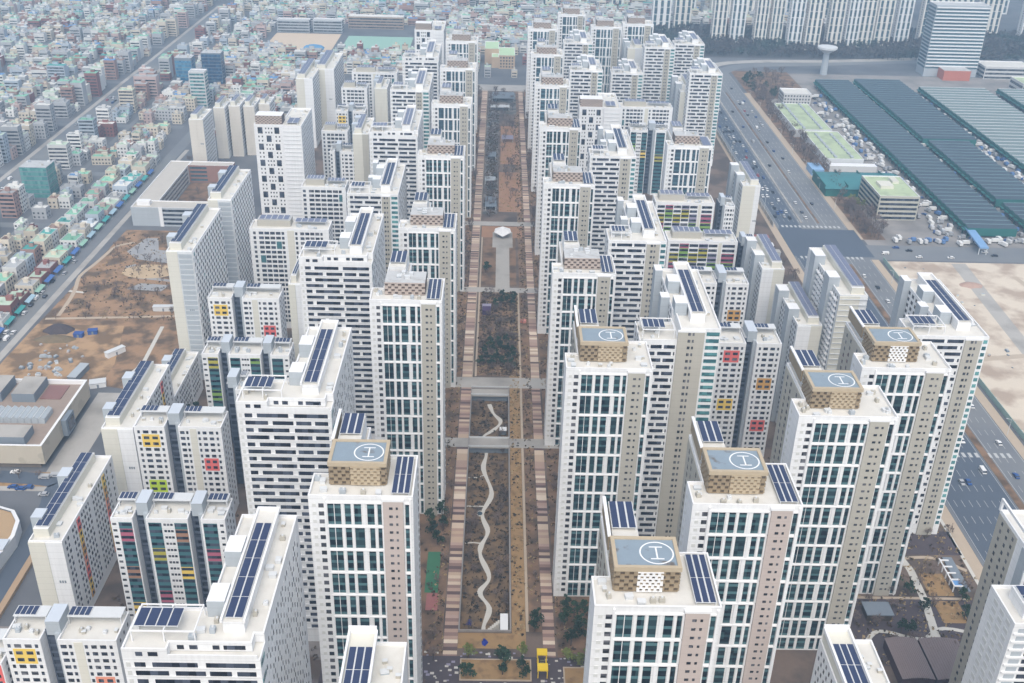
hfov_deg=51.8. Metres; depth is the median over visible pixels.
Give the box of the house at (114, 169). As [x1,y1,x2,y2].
[105,165,120,178]
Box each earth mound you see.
[34,334,75,343]
[42,323,74,334]
[959,282,982,288]
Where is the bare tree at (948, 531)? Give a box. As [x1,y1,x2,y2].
[944,524,953,536]
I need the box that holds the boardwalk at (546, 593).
[518,91,555,656]
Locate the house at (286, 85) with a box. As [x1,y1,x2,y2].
[280,79,291,92]
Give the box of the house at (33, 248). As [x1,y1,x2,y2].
[20,242,41,263]
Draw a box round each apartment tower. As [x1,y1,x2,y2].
[254,108,315,219]
[308,408,422,682]
[339,625,407,682]
[369,251,445,514]
[398,192,456,387]
[415,21,445,64]
[418,128,465,290]
[431,83,471,217]
[440,50,476,170]
[446,26,477,132]
[525,15,557,118]
[527,38,563,151]
[531,66,569,191]
[534,104,581,254]
[537,153,594,333]
[544,231,615,445]
[552,305,652,596]
[557,1,585,48]
[577,93,620,171]
[583,496,721,682]
[590,13,621,92]
[620,10,653,59]
[661,121,712,193]
[676,416,803,682]
[770,346,898,649]
[810,624,889,682]
[836,306,951,595]
[948,498,1023,682]
[961,585,1023,682]
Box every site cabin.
[67,363,89,378]
[72,331,84,337]
[87,328,97,334]
[89,377,105,388]
[104,345,125,358]
[152,304,173,311]
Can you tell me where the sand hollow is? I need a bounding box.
[122,264,168,278]
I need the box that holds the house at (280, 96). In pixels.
[276,92,282,99]
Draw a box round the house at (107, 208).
[92,202,112,215]
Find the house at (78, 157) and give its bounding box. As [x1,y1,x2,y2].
[72,148,84,165]
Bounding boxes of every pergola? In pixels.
[485,176,495,183]
[485,196,496,210]
[487,152,495,159]
[490,104,509,107]
[492,92,513,98]
[501,135,512,138]
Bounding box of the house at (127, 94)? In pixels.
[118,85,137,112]
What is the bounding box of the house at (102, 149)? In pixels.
[95,146,110,153]
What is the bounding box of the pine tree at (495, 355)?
[493,350,499,361]
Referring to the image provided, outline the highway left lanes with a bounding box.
[717,104,1017,562]
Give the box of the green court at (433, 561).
[424,552,440,592]
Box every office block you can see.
[19,160,59,197]
[174,54,195,82]
[188,69,210,107]
[200,49,225,83]
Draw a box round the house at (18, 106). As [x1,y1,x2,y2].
[10,101,22,111]
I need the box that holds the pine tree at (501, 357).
[499,355,507,363]
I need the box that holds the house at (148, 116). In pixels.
[143,109,154,123]
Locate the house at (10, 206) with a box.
[0,187,21,217]
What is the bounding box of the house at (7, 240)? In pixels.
[0,233,15,253]
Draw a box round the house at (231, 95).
[228,92,241,97]
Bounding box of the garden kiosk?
[499,427,506,434]
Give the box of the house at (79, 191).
[60,181,85,197]
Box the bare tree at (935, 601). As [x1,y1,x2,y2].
[932,597,939,606]
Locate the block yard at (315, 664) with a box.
[0,626,320,682]
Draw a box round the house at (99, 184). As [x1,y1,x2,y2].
[91,180,109,195]
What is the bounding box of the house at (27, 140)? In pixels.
[22,129,30,150]
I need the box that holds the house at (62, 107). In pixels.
[53,98,71,117]
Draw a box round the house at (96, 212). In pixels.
[85,206,104,222]
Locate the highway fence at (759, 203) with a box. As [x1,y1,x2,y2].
[716,129,773,226]
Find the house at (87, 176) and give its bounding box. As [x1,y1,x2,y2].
[78,168,92,183]
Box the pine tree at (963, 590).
[958,586,969,600]
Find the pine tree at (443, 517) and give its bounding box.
[438,515,448,528]
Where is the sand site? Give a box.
[888,261,1023,432]
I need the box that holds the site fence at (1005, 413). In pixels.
[883,257,1023,440]
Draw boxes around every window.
[0,137,10,161]
[0,193,20,216]
[1,129,23,153]
[11,622,127,682]
[18,187,27,211]
[19,168,45,171]
[20,172,46,175]
[21,176,47,179]
[22,181,48,184]
[24,185,48,188]
[25,190,49,192]
[33,124,48,137]
[34,194,49,197]
[35,108,56,130]
[46,162,54,170]
[47,166,54,175]
[48,146,72,167]
[48,170,55,179]
[49,175,56,183]
[49,179,57,188]
[50,183,58,192]
[54,104,70,116]
[61,89,75,103]
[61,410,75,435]
[65,470,117,605]
[67,134,83,147]
[68,414,74,430]
[78,119,98,136]
[92,159,113,163]
[96,109,111,120]
[112,508,234,615]
[118,89,137,111]
[118,522,132,528]
[119,523,131,525]
[120,529,132,531]
[120,529,133,534]
[121,535,134,540]
[121,536,133,538]
[122,541,135,547]
[122,542,134,544]
[123,548,135,550]
[123,548,136,553]
[124,554,137,559]
[125,560,138,565]
[126,538,308,682]
[126,561,138,563]
[127,566,139,571]
[127,567,139,569]
[128,572,141,577]
[128,573,140,575]
[129,578,142,583]
[129,579,141,581]
[130,584,143,589]
[130,585,142,587]
[131,590,144,595]
[131,591,143,593]
[132,596,145,601]
[133,597,144,599]
[133,602,146,607]
[134,662,145,666]
[136,671,168,675]
[137,679,148,682]
[142,419,236,502]
[148,523,161,528]
[149,529,162,535]
[150,530,161,532]
[150,535,163,541]
[151,379,172,407]
[151,536,162,538]
[151,542,164,547]
[152,548,165,553]
[152,662,197,667]
[153,554,166,560]
[154,560,167,566]
[155,679,200,682]
[156,568,168,572]
[157,573,169,578]
[158,579,170,584]
[159,585,171,590]
[160,592,172,596]
[161,599,173,602]
[162,210,191,211]
[163,214,181,215]
[163,218,181,220]
[164,222,182,224]
[172,181,188,200]
[174,523,187,529]
[175,61,190,63]
[175,64,190,66]
[175,67,191,69]
[175,530,188,535]
[175,671,205,675]
[176,71,187,73]
[176,74,187,76]
[176,536,188,541]
[177,542,190,548]
[178,254,191,257]
[178,548,190,554]
[179,259,192,263]
[179,555,191,560]
[180,265,192,268]
[180,270,193,273]
[180,561,192,566]
[181,275,194,278]
[181,567,193,572]
[182,280,194,283]
[182,285,195,288]
[182,573,194,578]
[183,290,195,294]
[183,579,195,584]
[184,295,196,299]
[184,585,196,590]
[185,300,197,304]
[185,306,197,309]
[185,591,197,596]
[186,311,198,314]
[186,597,198,602]
[187,315,199,319]
[187,320,199,324]
[188,325,200,328]
[189,330,201,333]
[189,335,201,338]
[190,167,205,168]
[190,171,206,172]
[190,340,202,343]
[191,175,206,176]
[191,179,207,180]
[191,345,202,348]
[193,211,220,252]
[193,215,221,258]
[193,215,227,345]
[194,220,221,263]
[195,225,222,267]
[195,230,222,273]
[197,239,224,283]
[197,244,224,289]
[198,250,224,294]
[199,253,225,298]
[199,258,226,304]
[201,54,219,56]
[201,58,220,60]
[202,61,220,63]
[202,64,220,67]
[202,68,221,70]
[203,350,293,432]
[203,523,217,529]
[203,524,216,526]
[204,112,216,160]
[204,530,218,536]
[204,531,217,533]
[205,536,218,542]
[205,537,218,539]
[206,543,219,545]
[206,543,219,548]
[206,663,255,667]
[207,71,221,73]
[207,549,220,554]
[207,550,219,552]
[207,555,221,560]
[208,75,221,77]
[208,78,222,80]
[208,363,218,368]
[208,556,220,558]
[208,561,222,567]
[208,680,257,682]
[209,368,219,373]
[209,562,221,564]
[209,567,220,573]
[209,568,221,570]
[210,379,220,384]
[210,672,231,675]
[211,297,285,337]
[212,395,222,399]
[213,400,222,405]
[219,202,230,205]
[219,207,230,210]
[221,212,231,215]
[222,217,231,219]
[222,221,232,224]
[223,226,232,229]
[223,231,233,234]
[223,646,245,649]
[224,235,233,238]
[224,240,234,243]
[225,109,231,150]
[225,245,234,248]
[225,249,235,252]
[226,254,235,257]
[227,263,236,266]
[228,272,237,275]
[231,176,253,284]
[237,672,256,676]
[240,102,246,148]
[244,413,251,416]
[245,421,267,424]
[247,435,269,438]
[248,449,270,453]
[250,358,259,363]
[250,464,271,467]
[251,369,260,374]
[252,478,273,481]
[253,227,331,321]
[253,491,274,494]
[255,505,275,507]
[257,127,262,133]
[257,413,287,417]
[258,428,288,431]
[259,144,263,149]
[260,443,290,446]
[261,255,266,262]
[261,457,291,460]
[262,176,266,181]
[263,471,292,474]
[264,485,294,488]
[266,498,295,501]
[268,152,272,157]
[272,199,276,204]
[272,359,282,361]
[272,364,283,369]
[273,370,283,372]
[273,421,293,424]
[274,127,278,133]
[274,436,294,439]
[275,450,295,453]
[277,21,307,22]
[277,160,281,165]
[277,241,281,248]
[277,464,296,467]
[278,24,308,25]
[278,27,308,28]
[278,30,308,31]
[278,478,297,481]
[279,492,299,495]
[279,512,296,514]
[281,86,289,92]
[281,505,300,508]
[294,414,327,418]
[295,429,328,432]
[296,421,310,425]
[296,443,329,447]
[297,436,312,439]
[297,457,327,461]
[298,471,328,474]
[299,450,313,453]
[300,229,384,331]
[300,464,314,467]
[300,485,309,488]
[301,478,311,481]
[302,116,314,176]
[303,190,347,231]
[305,272,322,275]
[306,284,323,286]
[306,401,320,404]
[307,295,323,298]
[308,307,324,309]
[309,318,321,320]
[313,21,340,23]
[313,73,321,139]
[314,24,340,25]
[314,27,341,28]
[314,30,341,31]
[314,266,338,269]
[315,278,338,281]
[315,422,327,425]
[316,290,339,292]
[316,436,328,439]
[317,301,340,304]
[317,451,329,454]
[318,313,340,315]
[318,465,328,468]
[323,130,349,178]
[326,273,341,275]
[327,284,342,287]
[327,504,341,523]
[328,296,343,298]
[329,307,343,310]
[329,528,342,547]
[331,151,354,182]
[331,551,344,569]
[332,574,345,592]
[334,57,343,107]
[334,596,346,613]
[335,617,347,634]
[337,111,360,142]
[337,638,345,655]
[338,659,342,675]
[343,90,368,109]
[343,267,368,270]
[343,279,369,281]
[344,290,369,293]
[344,504,350,523]
[345,273,355,275]
[345,285,356,287]
[345,302,368,304]
[345,313,369,316]
[346,296,356,298]
[346,308,357,310]
[346,325,369,327]
[346,528,352,547]
[347,319,357,321]
[347,551,353,569]
[349,18,402,19]
[349,21,402,22]
[349,23,402,25]
[349,26,402,28]
[349,574,355,592]
[350,596,356,613]
[351,618,356,624]
[352,258,363,260]
[352,336,370,338]
[353,347,370,349]
[353,358,371,360]
[354,74,397,117]
[354,196,367,198]
[354,368,371,371]
[354,379,372,381]
[354,504,361,523]
[355,390,372,392]
[355,528,365,547]
[356,400,372,402]
[356,410,373,412]
[356,551,363,570]
[358,574,367,592]
[359,273,368,275]
[359,596,366,613]
[360,285,369,287]
[360,618,369,625]
[365,201,377,203]
[367,504,374,524]
[369,551,376,570]
[370,123,422,219]
[370,528,375,547]
[371,596,378,614]
[372,288,445,509]
[372,574,377,592]
[374,618,379,635]
[377,504,381,524]
[378,528,382,547]
[379,552,383,570]
[380,168,406,272]
[380,574,384,592]
[381,596,385,614]
[382,618,386,635]
[383,306,391,322]
[383,325,392,341]
[384,344,392,360]
[385,363,393,378]
[385,381,394,396]
[386,399,394,414]
[387,86,390,124]
[387,417,395,431]
[387,434,395,448]
[391,79,433,149]
[394,306,398,322]
[395,326,399,341]
[396,345,399,360]
[396,363,400,378]
[397,382,400,396]
[397,399,401,414]
[398,417,401,431]
[398,434,402,448]
[401,306,405,322]
[402,326,408,341]
[402,345,406,360]
[403,50,441,98]
[403,363,408,378]
[403,382,407,396]
[404,400,409,414]
[404,417,408,431]
[405,435,410,448]
[405,505,409,524]
[406,529,409,548]
[406,552,410,570]
[407,575,410,593]
[408,597,411,614]
[408,618,411,635]
[409,233,415,246]
[409,249,415,262]
[409,639,412,656]
[409,660,412,676]
[410,307,414,322]
[411,345,415,360]
[412,265,416,270]
[412,326,415,341]
[412,382,416,396]
[413,364,415,378]
[413,417,417,431]
[414,400,416,414]
[414,435,417,448]
[417,27,445,64]
[417,307,419,322]
[418,233,421,246]
[418,249,421,262]
[418,326,420,341]
[418,345,420,360]
[418,364,420,378]
[419,382,421,396]
[419,400,421,414]
[420,435,422,448]
[420,452,422,465]
[421,501,423,512]
[423,234,426,246]
[424,250,428,262]
[424,265,427,277]
[426,160,431,171]
[426,174,431,185]
[427,187,431,198]
[430,234,433,247]
[431,266,434,277]
[433,108,471,216]
[434,174,436,185]
[434,188,436,198]
[436,266,438,277]
[437,307,438,323]
[437,326,439,342]
[437,345,439,360]
[437,364,439,379]
[437,382,439,397]
[438,160,440,171]
[438,174,441,185]
[438,188,440,198]
[438,201,442,206]
[438,400,439,414]
[438,418,439,432]
[438,435,440,449]
[438,452,440,465]
[438,469,440,482]
[438,485,440,498]
[441,67,476,169]
[442,227,456,382]
[444,160,446,171]
[444,188,446,198]
[447,44,477,123]
[454,151,465,285]
[525,32,556,111]
[527,55,561,148]
[531,89,568,187]
[535,121,575,247]
[537,188,587,325]
[544,250,606,436]
[546,144,551,155]
[546,157,550,167]
[547,132,551,142]
[549,261,555,272]
[550,232,556,244]
[550,247,555,258]
[551,203,557,215]
[551,218,557,230]
[552,189,558,200]
[553,334,640,590]
[556,409,560,421]
[556,425,560,436]
[557,15,583,47]
[557,145,560,153]
[557,394,561,406]
[558,378,562,391]
[559,218,562,230]
[559,362,563,375]
[560,204,562,215]
[560,330,568,343]
[560,346,567,359]
[561,189,563,201]
[561,313,569,326]
[562,296,570,310]
[563,44,591,77]
[563,132,565,142]
[563,279,571,293]
[564,204,569,215]
[564,218,567,230]
[565,189,568,201]
[567,583,577,594]
[568,566,578,579]
[569,71,601,118]
[569,548,579,562]
[570,218,573,230]
[571,531,581,545]
[572,189,575,201]
[572,204,574,215]
[572,296,576,310]
[572,513,582,527]
[573,279,577,293]
[573,494,583,509]
[574,475,584,490]
[575,456,586,472]
[577,436,587,452]
[578,296,584,308]
[578,416,589,433]
[579,279,583,293]
[579,396,590,413]
[580,109,600,171]
[580,375,591,392]
[580,583,584,594]
[581,566,586,579]
[582,549,587,562]
[584,531,588,545]
[584,533,702,682]
[585,513,589,527]
[586,494,591,509]
[587,138,627,219]
[587,279,591,293]
[587,296,590,308]
[587,475,592,491]
[587,583,590,594]
[588,566,593,579]
[589,456,594,472]
[589,549,597,562]
[590,437,595,452]
[591,531,596,545]
[592,30,620,92]
[592,296,594,308]
[592,417,597,433]
[592,513,600,527]
[593,279,596,293]
[593,396,598,413]
[593,494,599,509]
[595,375,600,392]
[595,476,603,491]
[596,456,602,472]
[597,158,608,160]
[598,437,606,453]
[599,417,605,433]
[601,396,609,413]
[601,665,607,669]
[602,208,612,210]
[602,375,608,392]
[603,640,609,644]
[605,163,616,165]
[605,172,615,174]
[605,215,655,316]
[605,495,609,507]
[605,623,610,627]
[607,457,612,472]
[607,476,611,491]
[609,75,642,101]
[609,297,611,310]
[610,279,612,293]
[610,417,616,433]
[610,437,614,453]
[610,666,626,682]
[611,249,624,251]
[612,641,629,661]
[613,260,623,262]
[613,309,626,311]
[613,319,625,321]
[613,376,619,393]
[613,396,618,413]
[613,476,617,491]
[614,298,626,300]
[615,266,629,268]
[615,288,627,290]
[615,457,618,472]
[615,615,632,636]
[616,255,630,257]
[616,277,628,279]
[616,437,620,453]
[617,243,631,246]
[618,417,622,433]
[620,397,624,413]
[621,325,633,327]
[622,109,668,130]
[622,314,635,316]
[622,376,625,393]
[623,27,651,46]
[623,304,636,306]
[624,293,637,295]
[625,282,638,284]
[626,271,639,274]
[627,260,640,263]
[628,130,664,192]
[628,249,641,251]
[629,309,639,311]
[630,288,641,290]
[630,666,638,682]
[631,277,642,279]
[632,266,643,268]
[633,255,644,257]
[633,495,637,510]
[633,641,641,661]
[634,244,645,246]
[635,281,694,536]
[635,476,638,491]
[635,615,644,636]
[637,457,640,472]
[639,437,642,453]
[640,523,651,525]
[641,46,674,101]
[641,417,644,434]
[641,512,653,514]
[641,666,650,682]
[642,500,654,503]
[643,397,646,414]
[643,489,655,491]
[644,477,656,480]
[644,641,657,662]
[645,376,648,393]
[645,465,658,468]
[646,518,655,520]
[647,453,659,456]
[647,506,656,508]
[647,615,657,636]
[648,441,660,444]
[648,495,657,497]
[649,429,662,431]
[649,483,659,485]
[650,417,663,419]
[650,471,660,474]
[651,0,669,27]
[651,345,661,348]
[651,358,659,361]
[652,404,664,406]
[652,460,661,462]
[653,200,696,229]
[653,391,666,394]
[653,447,663,450]
[654,378,667,381]
[654,435,664,438]
[656,365,669,368]
[656,423,665,425]
[657,352,670,354]
[657,410,667,413]
[657,667,666,682]
[658,398,668,400]
[660,385,670,387]
[661,139,710,193]
[661,372,671,374]
[662,358,672,361]
[662,616,672,637]
[662,642,669,662]
[664,244,715,269]
[664,345,674,348]
[669,667,675,682]
[672,0,690,26]
[672,642,678,662]
[673,44,703,75]
[675,616,681,637]
[677,449,786,679]
[682,75,721,157]
[696,417,707,420]
[697,405,709,408]
[697,411,708,414]
[698,398,710,401]
[699,392,711,395]
[700,223,710,227]
[700,385,712,388]
[701,372,713,375]
[701,379,713,382]
[701,667,707,682]
[702,206,711,208]
[702,366,714,369]
[703,359,715,362]
[704,353,716,356]
[704,642,711,662]
[705,346,717,349]
[706,332,719,335]
[706,339,718,342]
[706,536,721,555]
[708,616,715,637]
[709,512,725,532]
[710,560,718,578]
[711,0,727,39]
[711,292,745,323]
[712,347,778,449]
[713,668,724,682]
[714,206,733,229]
[716,647,725,664]
[718,582,724,600]
[719,626,731,643]
[720,560,728,578]
[721,254,733,258]
[721,259,732,261]
[722,605,731,622]
[723,245,734,247]
[723,537,731,555]
[726,583,738,600]
[727,513,735,532]
[728,0,746,40]
[728,668,734,682]
[729,560,739,578]
[729,647,737,664]
[733,537,745,556]
[734,626,741,643]
[735,245,742,266]
[735,605,744,622]
[736,668,741,682]
[737,513,746,532]
[739,648,744,664]
[741,583,748,601]
[742,627,748,643]
[743,560,752,578]
[746,605,752,622]
[749,0,755,10]
[749,537,756,556]
[749,583,756,601]
[750,513,760,532]
[752,0,768,40]
[753,560,760,579]
[757,537,764,556]
[761,513,768,533]
[762,668,768,682]
[766,648,771,664]
[768,0,784,43]
[769,627,775,644]
[773,375,883,623]
[773,605,780,623]
[777,583,784,601]
[777,638,785,647]
[779,620,789,634]
[781,561,788,579]
[782,602,792,617]
[786,0,805,45]
[786,537,792,556]
[786,584,796,599]
[788,638,794,648]
[789,566,799,581]
[790,514,797,533]
[790,620,797,634]
[793,547,803,562]
[794,603,801,617]
[795,638,805,648]
[796,527,807,543]
[797,584,805,599]
[798,621,806,634]
[800,507,811,523]
[801,487,815,504]
[801,566,808,581]
[802,603,812,617]
[803,0,824,44]
[804,466,819,483]
[805,547,812,562]
[805,585,814,599]
[808,445,823,462]
[808,527,816,543]
[808,638,814,648]
[809,566,820,581]
[809,621,817,635]
[812,267,837,369]
[812,423,827,441]
[812,508,820,524]
[813,547,821,562]
[815,603,821,617]
[816,487,824,504]
[817,528,828,543]
[817,585,825,599]
[818,621,824,635]
[820,467,828,483]
[821,508,829,524]
[822,566,829,581]
[822,603,827,617]
[824,445,833,463]
[824,547,833,562]
[825,0,828,16]
[825,0,845,43]
[825,487,836,504]
[826,585,831,599]
[829,424,837,441]
[829,467,838,484]
[830,528,837,543]
[830,566,835,581]
[832,508,841,524]
[833,446,845,463]
[834,547,840,562]
[837,424,847,441]
[838,528,844,543]
[839,488,846,504]
[840,334,938,589]
[841,467,850,484]
[842,508,848,524]
[843,0,862,45]
[846,488,852,504]
[846,603,851,617]
[847,446,855,463]
[850,424,859,442]
[850,467,857,484]
[850,585,856,600]
[854,567,860,581]
[855,446,861,463]
[858,0,877,44]
[858,548,864,563]
[859,191,876,212]
[860,183,878,203]
[860,187,877,208]
[860,424,866,442]
[861,178,878,199]
[862,528,869,544]
[862,580,868,592]
[864,564,872,577]
[867,509,873,524]
[868,581,873,592]
[869,546,876,560]
[872,488,878,505]
[872,529,880,543]
[872,564,877,577]
[873,1,894,41]
[875,375,888,392]
[876,468,883,484]
[876,547,881,560]
[877,216,914,219]
[878,212,915,214]
[878,511,884,525]
[879,207,916,209]
[880,198,918,200]
[880,203,917,205]
[880,493,888,507]
[880,529,886,543]
[881,446,888,463]
[884,511,890,525]
[886,425,892,442]
[886,474,893,489]
[888,375,896,392]
[889,455,897,471]
[889,493,894,508]
[892,0,913,41]
[893,396,902,412]
[893,474,899,489]
[893,564,899,577]
[895,436,902,452]
[896,375,905,392]
[897,455,903,471]
[898,416,907,432]
[898,547,903,560]
[902,436,908,452]
[902,529,908,543]
[903,290,976,523]
[904,396,911,412]
[906,512,912,526]
[907,375,916,392]
[907,416,913,432]
[911,396,918,412]
[911,493,917,508]
[915,475,921,490]
[916,0,947,38]
[916,376,922,392]
[920,456,926,471]
[922,339,944,342]
[925,65,976,67]
[925,66,976,68]
[925,436,931,452]
[926,60,977,62]
[926,62,977,63]
[926,63,977,65]
[927,55,979,57]
[927,56,978,58]
[927,58,978,60]
[928,50,980,52]
[928,52,980,53]
[928,53,979,55]
[929,46,981,48]
[929,48,980,50]
[929,417,936,433]
[930,42,982,43]
[930,43,981,45]
[930,45,981,46]
[931,36,983,38]
[931,38,983,40]
[931,39,982,41]
[932,31,984,33]
[932,33,984,35]
[932,35,983,36]
[933,26,985,28]
[933,28,985,29]
[933,29,985,31]
[934,21,987,22]
[934,22,986,24]
[934,24,986,26]
[935,17,987,19]
[935,19,987,21]
[935,397,941,413]
[936,12,989,14]
[936,14,988,15]
[936,15,988,17]
[937,7,990,8]
[937,8,990,10]
[937,10,989,12]
[937,346,957,348]
[940,376,946,393]
[944,352,960,355]
[947,340,963,342]
[954,551,1004,680]
[981,0,1002,31]
[984,76,1010,78]
[985,73,1023,74]
[986,69,1023,70]
[1003,674,1013,678]
[1005,667,1016,670]
[1007,659,1018,663]
[1010,80,1022,88]
[1010,652,1021,655]
[1013,644,1023,648]
[1015,636,1023,640]
[1015,674,1023,678]
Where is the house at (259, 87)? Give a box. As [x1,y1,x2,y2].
[255,83,264,92]
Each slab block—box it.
[28,452,118,609]
[101,361,174,495]
[161,348,203,407]
[166,204,228,379]
[188,105,217,161]
[207,165,254,284]
[213,95,232,157]
[228,94,246,156]
[243,95,260,154]
[258,94,275,110]
[288,259,303,361]
[295,58,321,147]
[315,50,344,127]
[352,114,374,184]
[373,75,390,124]
[621,38,642,67]
[669,74,686,123]
[726,161,760,238]
[741,234,784,323]
[769,281,821,421]
[802,245,867,369]
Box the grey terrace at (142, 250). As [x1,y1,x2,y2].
[125,238,169,290]
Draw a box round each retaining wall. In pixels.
[0,555,32,617]
[458,387,510,632]
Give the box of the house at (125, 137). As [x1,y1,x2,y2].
[120,135,131,140]
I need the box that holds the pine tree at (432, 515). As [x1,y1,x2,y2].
[424,507,434,522]
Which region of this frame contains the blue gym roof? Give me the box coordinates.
[303,44,323,49]
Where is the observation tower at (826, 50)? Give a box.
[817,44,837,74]
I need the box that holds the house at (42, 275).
[27,269,48,283]
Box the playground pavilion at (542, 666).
[537,648,547,677]
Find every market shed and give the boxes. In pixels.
[813,79,1017,237]
[852,79,976,145]
[917,87,1023,174]
[925,140,1023,207]
[995,88,1023,111]
[999,202,1023,232]
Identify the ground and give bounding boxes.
[0,0,1023,625]
[94,91,977,682]
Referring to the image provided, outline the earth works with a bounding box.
[0,324,123,384]
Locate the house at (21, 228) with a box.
[14,223,27,235]
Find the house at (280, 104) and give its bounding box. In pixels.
[276,102,288,111]
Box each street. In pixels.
[0,108,213,351]
[0,170,104,175]
[0,222,50,227]
[11,5,258,235]
[13,41,126,119]
[43,44,212,48]
[57,123,183,128]
[106,81,209,84]
[446,84,558,448]
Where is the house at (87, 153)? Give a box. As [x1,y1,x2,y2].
[80,147,90,159]
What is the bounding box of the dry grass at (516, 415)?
[68,113,975,665]
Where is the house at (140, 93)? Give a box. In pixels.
[136,91,145,97]
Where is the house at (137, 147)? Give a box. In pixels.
[129,143,144,156]
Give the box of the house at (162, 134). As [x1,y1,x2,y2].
[156,130,166,140]
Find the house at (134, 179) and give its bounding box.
[118,175,138,187]
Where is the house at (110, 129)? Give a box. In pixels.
[97,119,117,136]
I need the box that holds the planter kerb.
[459,658,583,682]
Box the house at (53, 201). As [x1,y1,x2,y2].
[47,193,59,208]
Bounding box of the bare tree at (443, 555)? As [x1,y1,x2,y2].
[441,549,450,564]
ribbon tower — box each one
[120,506,311,682]
[236,319,355,640]
[298,207,385,438]
[347,158,406,273]
[369,105,423,219]
[390,68,433,149]
[402,39,441,99]
[562,29,592,78]
[568,54,602,118]
[587,124,635,254]
[604,194,666,340]
[608,58,642,101]
[633,262,720,536]
[641,33,674,102]
[672,30,704,76]
[682,57,722,165]
[889,272,989,534]
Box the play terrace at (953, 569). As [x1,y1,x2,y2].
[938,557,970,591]
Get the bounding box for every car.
[3,335,9,340]
[7,484,18,488]
[10,469,20,473]
[15,486,25,490]
[24,484,33,488]
[38,473,49,478]
[38,491,48,495]
[50,472,58,477]
[958,479,965,484]
[965,479,971,484]
[979,465,986,473]
[1012,473,1019,478]
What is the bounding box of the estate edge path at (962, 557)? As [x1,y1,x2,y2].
[940,518,978,584]
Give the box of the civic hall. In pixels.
[0,375,89,466]
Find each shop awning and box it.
[4,315,15,328]
[14,304,26,314]
[24,294,35,302]
[34,284,45,292]
[44,274,54,285]
[53,265,63,275]
[62,256,71,266]
[70,247,80,255]
[79,239,87,246]
[86,231,95,239]
[94,223,102,229]
[102,215,110,224]
[109,208,116,216]
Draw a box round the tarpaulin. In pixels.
[482,638,487,645]
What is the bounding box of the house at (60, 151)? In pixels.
[47,140,73,168]
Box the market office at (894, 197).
[858,175,919,220]
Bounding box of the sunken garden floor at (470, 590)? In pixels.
[460,401,508,629]
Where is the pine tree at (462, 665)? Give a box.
[457,662,467,675]
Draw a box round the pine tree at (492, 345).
[489,342,498,351]
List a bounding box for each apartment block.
[0,628,13,682]
[2,604,130,682]
[110,489,236,622]
[133,403,238,513]
[201,334,294,442]
[207,281,287,338]
[226,368,250,486]
[249,215,333,327]
[301,175,348,243]
[321,122,350,178]
[330,141,354,185]
[335,102,366,142]
[341,80,369,116]
[352,65,398,117]
[619,99,672,130]
[628,120,668,194]
[652,190,714,230]
[664,226,737,269]
[690,264,748,326]
[709,320,781,456]
[713,193,734,231]
[735,231,752,267]
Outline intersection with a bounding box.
[778,229,873,256]
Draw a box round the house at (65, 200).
[58,192,73,208]
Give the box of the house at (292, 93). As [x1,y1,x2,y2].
[289,90,296,102]
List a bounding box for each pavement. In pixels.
[0,6,217,181]
[0,150,188,360]
[0,393,119,490]
[716,93,1023,580]
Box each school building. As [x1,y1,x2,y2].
[130,161,234,226]
[277,17,311,32]
[313,18,343,32]
[348,14,404,29]
[485,41,514,68]
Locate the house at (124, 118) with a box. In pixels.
[116,113,128,122]
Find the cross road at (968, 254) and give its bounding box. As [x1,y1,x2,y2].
[866,245,1023,262]
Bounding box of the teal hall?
[812,169,896,196]
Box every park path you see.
[472,91,528,631]
[857,596,965,599]
[866,627,963,639]
[903,558,939,636]
[905,556,966,571]
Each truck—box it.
[892,237,898,242]
[916,238,922,243]
[919,202,928,206]
[927,206,936,210]
[933,230,941,235]
[933,238,941,243]
[936,219,943,223]
[937,215,947,219]
[942,227,951,231]
[945,231,953,236]
[956,240,963,245]
[957,234,965,239]
[962,240,969,244]
[984,238,991,243]
[990,238,999,242]
[998,241,1008,246]
[1004,238,1012,243]
[1008,164,1015,168]
[1014,238,1021,242]
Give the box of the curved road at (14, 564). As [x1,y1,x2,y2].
[0,471,58,602]
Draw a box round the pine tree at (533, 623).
[528,613,539,631]
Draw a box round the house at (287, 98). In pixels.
[283,94,291,104]
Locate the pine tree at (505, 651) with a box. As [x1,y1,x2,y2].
[497,648,510,662]
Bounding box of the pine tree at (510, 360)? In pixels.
[508,357,515,366]
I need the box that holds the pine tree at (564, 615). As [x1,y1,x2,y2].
[558,607,570,624]
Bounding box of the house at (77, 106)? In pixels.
[74,102,80,110]
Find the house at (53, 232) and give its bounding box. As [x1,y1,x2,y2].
[38,227,59,247]
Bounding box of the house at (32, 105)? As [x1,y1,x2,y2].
[30,100,43,108]
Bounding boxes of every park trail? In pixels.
[45,315,174,319]
[56,242,134,315]
[132,326,163,370]
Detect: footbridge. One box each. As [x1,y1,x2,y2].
[468,436,507,452]
[471,386,508,400]
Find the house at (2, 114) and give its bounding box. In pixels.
[0,112,5,118]
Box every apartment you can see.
[611,0,623,4]
[651,0,671,29]
[672,0,692,28]
[672,0,695,9]
[709,0,728,40]
[709,0,730,13]
[727,0,747,41]
[747,0,755,13]
[751,0,770,40]
[767,0,786,44]
[785,0,789,11]
[785,0,806,45]
[801,0,825,49]
[823,0,829,17]
[823,0,847,43]
[841,0,863,45]
[856,0,878,46]
[872,0,896,45]
[890,0,915,43]
[914,0,949,38]
[950,0,973,1]
[979,0,1004,33]
[1002,0,1009,13]
[1016,2,1023,35]
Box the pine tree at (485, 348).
[481,344,487,353]
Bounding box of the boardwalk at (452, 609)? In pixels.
[443,91,486,655]
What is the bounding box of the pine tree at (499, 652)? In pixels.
[494,644,506,656]
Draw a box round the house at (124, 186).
[112,179,132,195]

